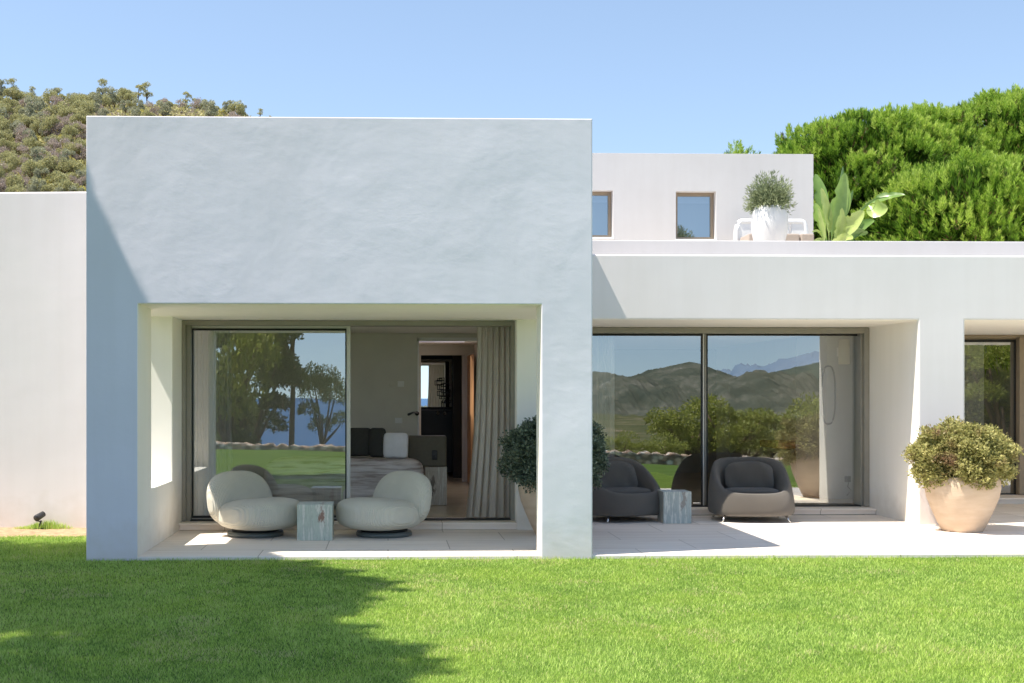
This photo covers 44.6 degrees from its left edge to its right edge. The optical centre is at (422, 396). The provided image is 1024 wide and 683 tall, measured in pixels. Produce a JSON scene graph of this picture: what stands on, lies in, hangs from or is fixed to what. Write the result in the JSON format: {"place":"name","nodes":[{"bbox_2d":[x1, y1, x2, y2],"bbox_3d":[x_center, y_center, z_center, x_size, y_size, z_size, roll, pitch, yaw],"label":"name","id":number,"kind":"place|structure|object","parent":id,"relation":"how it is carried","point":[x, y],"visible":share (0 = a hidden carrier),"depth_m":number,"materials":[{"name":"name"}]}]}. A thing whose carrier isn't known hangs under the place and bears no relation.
{"place":"outdoors","nodes":[
{"label":"outdoors","id":0,"kind":"place"},
{"bbox_2d":[14,107,214,180],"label":"hillside","id":1,"kind":"structure","parent":0,"point":[192,115],"depth_m":280.55,"materials":[{"name":"green plant"}]},
{"bbox_2d":[0,79,8,96],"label":"hillside tree","id":2,"kind":"object","parent":1,"relation":"on","point":[2,88],"visible":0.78,"depth_m":317.88,"materials":[{"name":"green plant"}]},
{"bbox_2d":[0,119,9,132],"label":"hillside tree","id":3,"kind":"object","parent":1,"relation":"on","point":[4,125],"visible":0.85,"depth_m":232.11,"materials":[{"name":"green plant"}]},
{"bbox_2d":[0,137,10,149],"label":"hillside tree","id":4,"kind":"object","parent":1,"relation":"on","point":[3,142],"visible":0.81,"depth_m":221.73,"materials":[{"name":"green plant"}]},
{"bbox_2d":[0,103,13,114],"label":"hillside tree","id":5,"kind":"object","parent":1,"relation":"on","point":[9,109],"visible":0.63,"depth_m":248.26,"materials":[{"name":"green plant"}]},
{"bbox_2d":[0,128,14,147],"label":"hillside tree","id":6,"kind":"object","parent":1,"relation":"on","point":[9,137],"visible":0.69,"depth_m":225.62,"materials":[{"name":"green plant"}]},
{"bbox_2d":[0,162,14,174],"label":"hillside tree","id":7,"kind":"object","parent":1,"relation":"on","point":[10,169],"visible":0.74,"depth_m":204.38,"materials":[{"name":"green plant"}]},
{"bbox_2d":[0,96,19,110],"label":"hillside tree","id":8,"kind":"object","parent":1,"relation":"on","point":[12,103],"visible":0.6,"depth_m":258.25,"materials":[{"name":"green plant"}]},
{"bbox_2d":[2,153,19,167],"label":"hillside tree","id":9,"kind":"object","parent":1,"relation":"on","point":[9,159],"visible":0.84,"depth_m":210.31,"materials":[{"name":"green plant"}]},
{"bbox_2d":[2,87,19,100],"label":"hillside tree","id":10,"kind":"object","parent":1,"relation":"on","point":[7,91],"visible":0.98,"depth_m":311.02,"materials":[{"name":"green plant"}]},
{"bbox_2d":[8,122,20,137],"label":"hillside tree","id":11,"kind":"object","parent":1,"relation":"on","point":[13,124],"visible":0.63,"depth_m":234.02,"materials":[{"name":"green plant"}]},
{"bbox_2d":[5,171,24,188],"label":"hillside tree","id":12,"kind":"object","parent":1,"relation":"on","point":[17,179],"visible":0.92,"depth_m":193.07,"materials":[{"name":"green plant"}]},
{"bbox_2d":[5,183,25,191],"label":"hillside tree","id":13,"kind":"object","parent":1,"relation":"on","point":[8,189],"visible":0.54,"depth_m":185.60,"materials":[{"name":"green plant"}]},
{"bbox_2d":[10,141,22,153],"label":"hillside tree","id":14,"kind":"object","parent":1,"relation":"on","point":[13,145],"visible":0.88,"depth_m":221.94,"materials":[{"name":"green plant"}]},
{"bbox_2d":[13,126,30,143],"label":"hillside tree","id":15,"kind":"object","parent":1,"relation":"on","point":[25,136],"visible":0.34,"depth_m":227.88,"materials":[{"name":"plant"}]},
{"bbox_2d":[21,136,38,148],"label":"hillside tree","id":16,"kind":"object","parent":1,"relation":"on","point":[27,142],"visible":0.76,"depth_m":222.59,"materials":[{"name":"green plant"}]},
{"bbox_2d":[22,128,37,145],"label":"hillside tree","id":17,"kind":"object","parent":1,"relation":"on","point":[30,133],"visible":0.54,"depth_m":226.58,"materials":[{"name":"green plant"}]},
{"bbox_2d":[20,159,43,179],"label":"hillside tree","id":18,"kind":"object","parent":1,"relation":"on","point":[28,170],"visible":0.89,"depth_m":201.93,"materials":[{"name":"green plant"}]},
{"bbox_2d":[24,115,40,125],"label":"hillside tree","id":19,"kind":"object","parent":1,"relation":"on","point":[34,118],"visible":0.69,"depth_m":238.29,"materials":[{"name":"green plant"}]},
{"bbox_2d":[24,95,41,114],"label":"hillside tree","id":20,"kind":"object","parent":1,"relation":"on","point":[28,99],"visible":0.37,"depth_m":253.57,"materials":[{"name":"green plant"}]},
{"bbox_2d":[25,101,42,117],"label":"hillside tree","id":21,"kind":"object","parent":1,"relation":"on","point":[29,110],"visible":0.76,"depth_m":245.79,"materials":[{"name":"green plant"}]},
{"bbox_2d":[29,121,40,137],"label":"hillside tree","id":22,"kind":"object","parent":1,"relation":"on","point":[35,126],"visible":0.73,"depth_m":236.10,"materials":[{"name":"green plant"}]},
{"bbox_2d":[30,146,45,161],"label":"hillside tree","id":23,"kind":"object","parent":1,"relation":"on","point":[34,151],"visible":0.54,"depth_m":212.24,"materials":[{"name":"green plant"}]},
{"bbox_2d":[30,178,46,191],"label":"hillside tree","id":24,"kind":"object","parent":1,"relation":"on","point":[41,183],"visible":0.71,"depth_m":193.62,"materials":[{"name":"green plant"}]},
{"bbox_2d":[31,158,49,175],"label":"hillside tree","id":25,"kind":"object","parent":1,"relation":"on","point":[42,162],"visible":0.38,"depth_m":208.00,"materials":[{"name":"green plant"}]},
{"bbox_2d":[33,167,49,181],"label":"hillside tree","id":26,"kind":"object","parent":1,"relation":"on","point":[44,170],"visible":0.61,"depth_m":200.76,"materials":[{"name":"green plant"}]},
{"bbox_2d":[39,114,59,134],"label":"hillside tree","id":27,"kind":"object","parent":1,"relation":"on","point":[46,124],"visible":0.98,"depth_m":233.35,"materials":[{"name":"green plant"}]},
{"bbox_2d":[43,88,57,104],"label":"hillside tree","id":28,"kind":"object","parent":1,"relation":"on","point":[46,95],"visible":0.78,"depth_m":303.71,"materials":[{"name":"green plant"}]},
{"bbox_2d":[40,181,61,191],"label":"hillside tree","id":29,"kind":"object","parent":1,"relation":"on","point":[48,188],"visible":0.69,"depth_m":193.15,"materials":[{"name":"green plant"}]},
{"bbox_2d":[44,153,58,174],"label":"hillside tree","id":30,"kind":"object","parent":1,"relation":"on","point":[51,160],"visible":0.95,"depth_m":208.86,"materials":[{"name":"green plant"}]},
{"bbox_2d":[47,137,61,150],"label":"hillside tree","id":31,"kind":"object","parent":1,"relation":"on","point":[55,143],"visible":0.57,"depth_m":221.43,"materials":[{"name":"plant"}]},
{"bbox_2d":[49,171,69,185],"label":"hillside tree","id":32,"kind":"object","parent":1,"relation":"on","point":[59,177],"visible":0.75,"depth_m":199.19,"materials":[{"name":"green plant"}]},
{"bbox_2d":[52,101,66,115],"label":"hillside tree","id":33,"kind":"object","parent":1,"relation":"on","point":[54,108],"visible":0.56,"depth_m":251.46,"materials":[{"name":"green plant"}]},
{"bbox_2d":[54,117,69,133],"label":"hillside tree","id":34,"kind":"object","parent":1,"relation":"on","point":[61,123],"visible":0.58,"depth_m":234.16,"materials":[{"name":"plant"}]},
{"bbox_2d":[56,106,71,118],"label":"hillside tree","id":35,"kind":"object","parent":1,"relation":"on","point":[62,113],"visible":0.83,"depth_m":246.56,"materials":[{"name":"green plant"}]},
{"bbox_2d":[58,157,75,172],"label":"hillside tree","id":36,"kind":"object","parent":1,"relation":"on","point":[65,164],"visible":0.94,"depth_m":208.28,"materials":[{"name":"green plant"}]},
{"bbox_2d":[59,148,75,161],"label":"hillside tree","id":37,"kind":"object","parent":1,"relation":"on","point":[65,151],"visible":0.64,"depth_m":213.03,"materials":[{"name":"green plant"}]},
{"bbox_2d":[58,178,77,191],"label":"hillside tree","id":38,"kind":"object","parent":1,"relation":"on","point":[63,183],"visible":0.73,"depth_m":192.84,"materials":[{"name":"green plant"}]},
{"bbox_2d":[61,125,78,140],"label":"hillside tree","id":39,"kind":"object","parent":1,"relation":"on","point":[70,130],"visible":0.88,"depth_m":228.80,"materials":[{"name":"green plant"}]},
{"bbox_2d":[62,141,82,155],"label":"hillside tree","id":40,"kind":"object","parent":1,"relation":"on","point":[75,149],"visible":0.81,"depth_m":219.66,"materials":[{"name":"green plant"}]},
{"bbox_2d":[64,92,82,106],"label":"hillside tree","id":41,"kind":"object","parent":1,"relation":"on","point":[69,100],"visible":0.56,"depth_m":259.52,"materials":[{"name":"green plant"}]},
{"bbox_2d":[65,107,85,120],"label":"hillside tree","id":42,"kind":"object","parent":1,"relation":"on","point":[73,111],"visible":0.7,"depth_m":246.53,"materials":[{"name":"green plant"}]},
{"bbox_2d":[69,113,85,123],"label":"hillside tree","id":43,"kind":"object","parent":1,"relation":"on","point":[73,118],"visible":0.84,"depth_m":240.93,"materials":[{"name":"green plant"}]},
{"bbox_2d":[69,160,85,174],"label":"hillside tree","id":44,"kind":"object","parent":1,"relation":"on","point":[77,165],"visible":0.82,"depth_m":208.45,"materials":[{"name":"green plant"}]},
{"bbox_2d":[70,99,85,114],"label":"hillside tree","id":45,"kind":"object","parent":1,"relation":"on","point":[77,103],"visible":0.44,"depth_m":252.64,"materials":[{"name":"green plant"}]},
{"bbox_2d":[72,143,85,159],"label":"hillside tree","id":46,"kind":"object","parent":1,"relation":"on","point":[81,148],"visible":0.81,"depth_m":219.01,"materials":[{"name":"plant"}]},
{"bbox_2d":[79,100,94,115],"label":"hillside tree","id":47,"kind":"object","parent":1,"relation":"on","point":[88,107],"visible":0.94,"depth_m":249.48,"materials":[{"name":"green plant"}]},
{"bbox_2d":[88,93,101,104],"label":"hillside tree","id":48,"kind":"object","parent":1,"relation":"on","point":[95,98],"visible":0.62,"depth_m":295.66,"materials":[{"name":"green plant"}]},
{"bbox_2d":[97,93,110,107],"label":"hillside tree","id":49,"kind":"object","parent":1,"relation":"on","point":[105,99],"visible":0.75,"depth_m":300.50,"materials":[{"name":"green plant"}]},
{"bbox_2d":[103,86,116,106],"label":"hillside tree","id":50,"kind":"object","parent":1,"relation":"on","point":[112,96],"visible":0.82,"depth_m":304.22,"materials":[{"name":"green plant"}]},
{"bbox_2d":[117,87,132,104],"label":"hillside tree","id":51,"kind":"object","parent":1,"relation":"on","point":[123,91],"visible":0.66,"depth_m":318.58,"materials":[{"name":"green plant"}]},
{"bbox_2d":[119,99,130,113],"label":"hillside tree","id":52,"kind":"object","parent":1,"relation":"on","point":[123,107],"visible":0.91,"depth_m":286.49,"materials":[{"name":"green plant"}]},
{"bbox_2d":[1,100,259,191],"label":"hillside scrub","id":53,"kind":"object","parent":1,"relation":"on","point":[175,110],"visible":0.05,"depth_m":277.45,"materials":[{"name":"green plant"}]},
{"bbox_2d":[123,93,137,104],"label":"hillside tree","id":54,"kind":"object","parent":1,"relation":"on","point":[128,96],"visible":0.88,"depth_m":308.68,"materials":[{"name":"green plant"}]},
{"bbox_2d":[131,97,144,110],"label":"hillside tree","id":55,"kind":"object","parent":1,"relation":"on","point":[141,103],"visible":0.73,"depth_m":276.01,"materials":[{"name":"green plant"}]},
{"bbox_2d":[139,81,152,104],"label":"ridge pine","id":56,"kind":"object","parent":1,"relation":"on","point":[145,85],"visible":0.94,"depth_m":329.44,"materials":[{"name":"green plant"}]},
{"bbox_2d":[144,101,159,115],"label":"hillside tree","id":57,"kind":"object","parent":1,"relation":"on","point":[153,110],"visible":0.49,"depth_m":270.89,"materials":[{"name":"green plant"}]},
{"bbox_2d":[156,100,171,115],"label":"hillside tree","id":58,"kind":"object","parent":1,"relation":"on","point":[166,107],"visible":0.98,"depth_m":270.98,"materials":[{"name":"green plant"}]},
{"bbox_2d":[204,99,217,116],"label":"hillside tree","id":59,"kind":"object","parent":1,"relation":"on","point":[208,113],"visible":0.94,"depth_m":265.79,"materials":[{"name":"green plant"}]},
{"bbox_2d":[221,100,235,113],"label":"hillside tree","id":60,"kind":"object","parent":1,"relation":"on","point":[224,103],"visible":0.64,"depth_m":283.65,"materials":[{"name":"green plant"}]},
{"bbox_2d":[227,100,244,116],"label":"hillside tree","id":61,"kind":"object","parent":1,"relation":"on","point":[237,105],"visible":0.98,"depth_m":269.14,"materials":[{"name":"green plant"}]},
{"bbox_2d":[0,514,1023,682],"bbox_3d":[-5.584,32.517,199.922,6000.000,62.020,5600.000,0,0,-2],"label":"ground","id":62,"kind":"structure","parent":0,"point":[515,611],"depth_m":8.26,"materials":[{"name":"green plant"}]},
{"bbox_2d":[0,527,85,536],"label":"soil bed","id":63,"kind":"object","parent":62,"relation":"on","point":[12,531],"visible":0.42,"depth_m":13.57,"materials":[{"name":"beige soil"}]},
{"bbox_2d":[33,511,45,528],"bbox_3d":[-4.274,1.377,13.843,0.130,0.203,0.121,0,0,-2],"label":"garden spotlight","id":64,"kind":"object","parent":63,"relation":"on","point":[39,516],"visible":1,"depth_m":13.82,"materials":[{"name":"grey metal"}]},
{"bbox_2d":[14,520,72,529],"bbox_3d":[-4.249,1.423,13.851,0.693,0.129,0.192,0,0,-2],"label":"grass tuft","id":65,"kind":"object","parent":63,"relation":"on","point":[48,525],"visible":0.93,"depth_m":13.87,"materials":[{"name":"green plant"}]},
{"bbox_2d":[0,116,1023,560],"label":"house","id":66,"kind":"structure","parent":62,"relation":"on","point":[334,276],"depth_m":14.03,"materials":[{"name":"white plaster"},{"name":"limestone paving"},{"name":"grey plaster"}]},
{"bbox_2d":[193,330,232,515],"bbox_3d":[-2.444,0.279,14.278,0.527,2.238,0.112,0,0,1],"label":"curtain","id":67,"kind":"object","parent":66,"relation":"on","point":[212,413],"visible":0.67,"depth_m":14.26,"materials":[{"name":"fabric"}]},
{"bbox_2d":[264,456,423,509],"bbox_3d":[-0.995,1.082,15.928,2.004,0.628,1.240,0,0,-2],"label":"bed","id":68,"kind":"object","parent":66,"relation":"on","point":[310,478],"visible":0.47,"depth_m":15.31,"materials":[{"name":"white taupe-mauve woven fabric bedding"}]},
{"bbox_2d":[351,428,369,455],"bbox_3d":[-0.801,0.570,15.734,0.321,0.357,0.200,0,-8,-10],"label":"pillow","id":69,"kind":"object","parent":68,"relation":"on","point":[359,441],"visible":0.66,"depth_m":15.65,"materials":[{"name":"grey fabric"}]},
{"bbox_2d":[369,428,385,456],"bbox_3d":[-0.571,0.575,15.690,0.202,0.368,0.200,0,-8,13],"label":"pillow","id":70,"kind":"object","parent":68,"relation":"on","point":[376,437],"visible":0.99,"depth_m":15.61,"materials":[{"name":"grey fabric"}]},
{"bbox_2d":[383,433,407,457],"bbox_3d":[-0.339,0.611,15.637,0.313,0.319,0.200,0,-10,4],"label":"pillow","id":71,"kind":"object","parent":68,"relation":"on","point":[395,445],"visible":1,"depth_m":15.55,"materials":[{"name":"white fabric"}]},
{"bbox_2d":[182,320,514,520],"bbox_3d":[-0.832,0.271,14.032,3.755,2.255,0.240,0,0,-2],"label":"sliding door","id":72,"kind":"structure","parent":66,"relation":"in","point":[188,326],"depth_m":13.96,"materials":[{"name":"beige metal"}]},
{"bbox_2d":[408,435,446,504],"bbox_3d":[0.060,0.949,16.183,0.496,0.893,0.350,0,0,-2],"label":"bedside unit","id":73,"kind":"object","parent":66,"relation":"on","point":[421,448],"visible":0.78,"depth_m":16.01,"materials":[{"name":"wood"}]},
{"bbox_2d":[421,359,451,406],"bbox_3d":[0.108,-0.257,22.882,0.862,0.883,0.040,0,0,-2],"label":"bathroom mirror","id":74,"kind":"object","parent":66,"relation":"attached to","point":[433,371],"visible":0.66,"depth_m":22.88,"materials":[{"name":"silver mirror"}]},
{"bbox_2d":[421,410,452,471],"bbox_3d":[0.215,0.791,22.515,1.020,1.110,0.600,0,0,-2],"label":"vanity","id":75,"kind":"object","parent":66,"relation":"on","point":[436,422],"visible":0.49,"depth_m":22.27,"materials":[{"name":"wood"}]},
{"bbox_2d":[437,378,449,409],"bbox_3d":[0.376,-0.057,22.434,0.251,0.586,0.030,0,0,-2],"label":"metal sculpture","id":76,"kind":"object","parent":75,"relation":"on","point":[445,392],"visible":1,"depth_m":22.42,"materials":[{"name":"black metal"}]},
{"bbox_2d":[467,354,473,482],"bbox_3d":[0.771,0.359,20.054,0.050,2.066,0.850,0,0,-2],"label":"bathroom door","id":77,"kind":"structure","parent":66,"relation":"in","point":[470,359],"depth_m":19.66,"materials":[{"name":"brown wood"}]},
{"bbox_2d":[465,327,508,517],"bbox_3d":[0.755,0.279,14.350,0.530,2.238,0.147,0,0,0],"label":"curtain","id":78,"kind":"object","parent":66,"relation":"on","point":[488,494],"visible":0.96,"depth_m":14.35,"materials":[{"name":"fabric"}]},
{"bbox_2d":[592,192,613,238],"bbox_3d":[2.727,-2.943,20.194,0.718,0.787,0.280,0,0,-2],"label":"window","id":79,"kind":"structure","parent":66,"relation":"in","point":[601,201],"depth_m":20.25,"materials":[{"name":"brown metal"}]},
{"bbox_2d":[592,336,614,456],"bbox_3d":[2.248,0.266,16.207,0.508,2.263,0.134,0,0,-2],"label":"curtain","id":80,"kind":"object","parent":66,"relation":"on","point":[603,381],"visible":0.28,"depth_m":16.22,"materials":[{"name":"fabric"}]},
{"bbox_2d":[675,193,716,240],"bbox_3d":[4.427,-2.926,20.242,0.673,0.805,0.280,0,0,-2],"label":"window","id":81,"kind":"structure","parent":66,"relation":"in","point":[694,211],"depth_m":20.29,"materials":[{"name":"brown glass"}]},
{"bbox_2d":[592,327,868,506],"bbox_3d":[3.566,0.282,15.826,4.192,2.327,0.280,0,0,-2],"label":"sliding door","id":82,"kind":"structure","parent":66,"relation":"in","point":[861,334],"depth_m":15.78,"materials":[{"name":"beige metal"}]},
{"bbox_2d":[742,170,797,240],"bbox_3d":[4.892,-2.454,17.536,0.807,1.524,0.824,0,0,-2],"label":"potted shrub","id":83,"kind":"object","parent":66,"relation":"on","point":[768,204],"visible":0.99,"depth_m":17.37,"materials":[{"name":"white ceramic"}]},
{"bbox_2d":[734,219,813,240],"bbox_3d":[5.529,-2.257,19.436,1.195,1.129,0.576,0,0,-2],"label":"garden bench","id":84,"kind":"object","parent":66,"relation":"on","point":[799,230],"visible":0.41,"depth_m":19.65,"materials":[{"name":"white paint"}]},
{"bbox_2d":[760,440,795,457],"bbox_3d":[6.211,1.038,19.081,1.828,0.726,0.900,0,0,-2],"label":"dining table","id":85,"kind":"object","parent":66,"relation":"on","point":[784,444],"visible":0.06,"depth_m":18.78,"materials":[{"name":"brown wood"}]},
{"bbox_2d":[821,365,835,424],"bbox_3d":[5.542,-0.027,16.961,0.212,0.816,0.024,0,0,-2],"label":"hanging mirror","id":86,"kind":"object","parent":66,"relation":"attached to","point":[822,394],"visible":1,"depth_m":16.95,"materials":[{"name":"grey metal"}]},
{"bbox_2d":[837,339,849,363],"bbox_3d":[5.766,-0.618,17.022,0.166,0.340,0.150,0,0,32],"label":"wall lamp","id":87,"kind":"object","parent":66,"relation":"attached to","point":[843,351],"visible":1,"depth_m":16.96,"materials":[{"name":"beige glass"}]},
{"bbox_2d":[812,167,904,240],"bbox_3d":[6.220,-2.780,18.006,1.416,1.262,0.852,0,0,-2],"label":"bird of paradise plant","id":88,"kind":"object","parent":66,"relation":"on","point":[837,221],"visible":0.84,"depth_m":18.00,"materials":[{"name":"green plant"}]},
{"bbox_2d":[964,335,1023,494],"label":"sliding door","id":89,"kind":"structure","parent":66,"relation":"in","point":[1016,341],"depth_m":17.67,"materials":[{"name":"brown metal"}]},
{"bbox_2d":[723,139,760,153],"bbox_3d":[7.386,-2.179,29.201,1.811,7.795,1.899,0,0,-2],"label":"pine tree","id":90,"kind":"object","parent":62,"relation":"on","point":[741,149],"visible":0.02,"depth_m":29.15,"materials":[{"name":"green plant"}]},
{"bbox_2d":[772,102,972,240],"bbox_3d":[9.034,-2.196,25.795,5.173,7.849,4.972,0,0,-2],"label":"pine tree","id":91,"kind":"object","parent":62,"relation":"on","point":[870,151],"visible":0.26,"depth_m":24.37,"materials":[{"name":"green plant"}]},
{"bbox_2d":[851,100,1005,205],"bbox_3d":[10.969,-2.424,27.309,4.193,8.287,3.935,0,0,-2],"label":"pine tree","id":92,"kind":"object","parent":62,"relation":"on","point":[967,134],"visible":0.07,"depth_m":26.51,"materials":[{"name":"green plant"}]},
{"bbox_2d":[847,142,1023,376],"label":"pine tree","id":93,"kind":"object","parent":62,"relation":"on","point":[955,199],"visible":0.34,"depth_m":21.20,"materials":[{"name":"green plant"}]},
{"bbox_2d":[952,82,1023,158],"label":"pine tree","id":94,"kind":"object","parent":62,"relation":"on","point":[998,114],"visible":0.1,"depth_m":27.84,"materials":[{"name":"green plant"}]},
{"bbox_2d":[0,0,1023,153],"label":"sky","id":95,"kind":"structure","parent":0,"point":[650,76],"materials":[{"name":"blue"}]},
{"bbox_2d":[138,514,1023,560],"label":"terrace","id":96,"kind":"structure","parent":0,"point":[805,536],"depth_m":12.65,"materials":[{"name":"stone"}]},
{"bbox_2d":[206,471,298,537],"bbox_3d":[-1.760,1.134,13.194,0.971,0.675,0.873,0,0,40],"label":"lounge chair","id":97,"kind":"object","parent":96,"relation":"on","point":[243,504],"visible":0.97,"depth_m":12.97,"materials":[{"name":"beige fabric"}]},
{"bbox_2d":[297,501,333,540],"bbox_3d":[-1.112,1.287,12.922,0.363,0.370,0.363,0,0,-2],"label":"side table","id":98,"kind":"object","parent":96,"relation":"on","point":[315,520],"visible":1,"depth_m":12.74,"materials":[{"name":"stone"}]},
{"bbox_2d":[336,471,431,537],"bbox_3d":[-0.430,1.134,13.194,0.971,0.675,0.873,0,0,-42],"label":"lounge chair","id":99,"kind":"object","parent":96,"relation":"on","point":[397,504],"visible":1,"depth_m":12.96,"materials":[{"name":"beige fabric"}]},
{"bbox_2d":[496,415,610,533],"bbox_3d":[1.401,0.776,13.304,1.258,1.393,1.189,0,0,0],"label":"potted shrub","id":100,"kind":"object","parent":96,"relation":"on","point":[519,445],"visible":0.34,"depth_m":13.11,"materials":[{"name":"green plant"}]},
{"bbox_2d":[592,457,660,523],"bbox_3d":[2.372,1.107,14.922,0.992,0.740,0.885,0,0,-24],"label":"armchair","id":101,"kind":"object","parent":96,"relation":"on","point":[630,487],"visible":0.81,"depth_m":14.63,"materials":[{"name":"fabric"}]},
{"bbox_2d":[657,490,690,523],"bbox_3d":[2.960,1.287,14.616,0.328,0.370,0.328,0,0,-2],"label":"side table","id":102,"kind":"object","parent":96,"relation":"on","point":[674,506],"visible":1,"depth_m":14.45,"materials":[{"name":"stone"}]},
{"bbox_2d":[708,457,794,522],"bbox_3d":[3.931,1.107,14.884,0.992,0.740,0.885,0,0,4],"label":"armchair","id":103,"kind":"object","parent":96,"relation":"on","point":[750,486],"visible":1,"depth_m":14.75,"materials":[{"name":"fabric"}]},
{"bbox_2d":[901,415,1023,532],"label":"potted shrub","id":104,"kind":"object","parent":96,"relation":"on","point":[962,470],"visible":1,"depth_m":13.38,"materials":[{"name":"green plant"}]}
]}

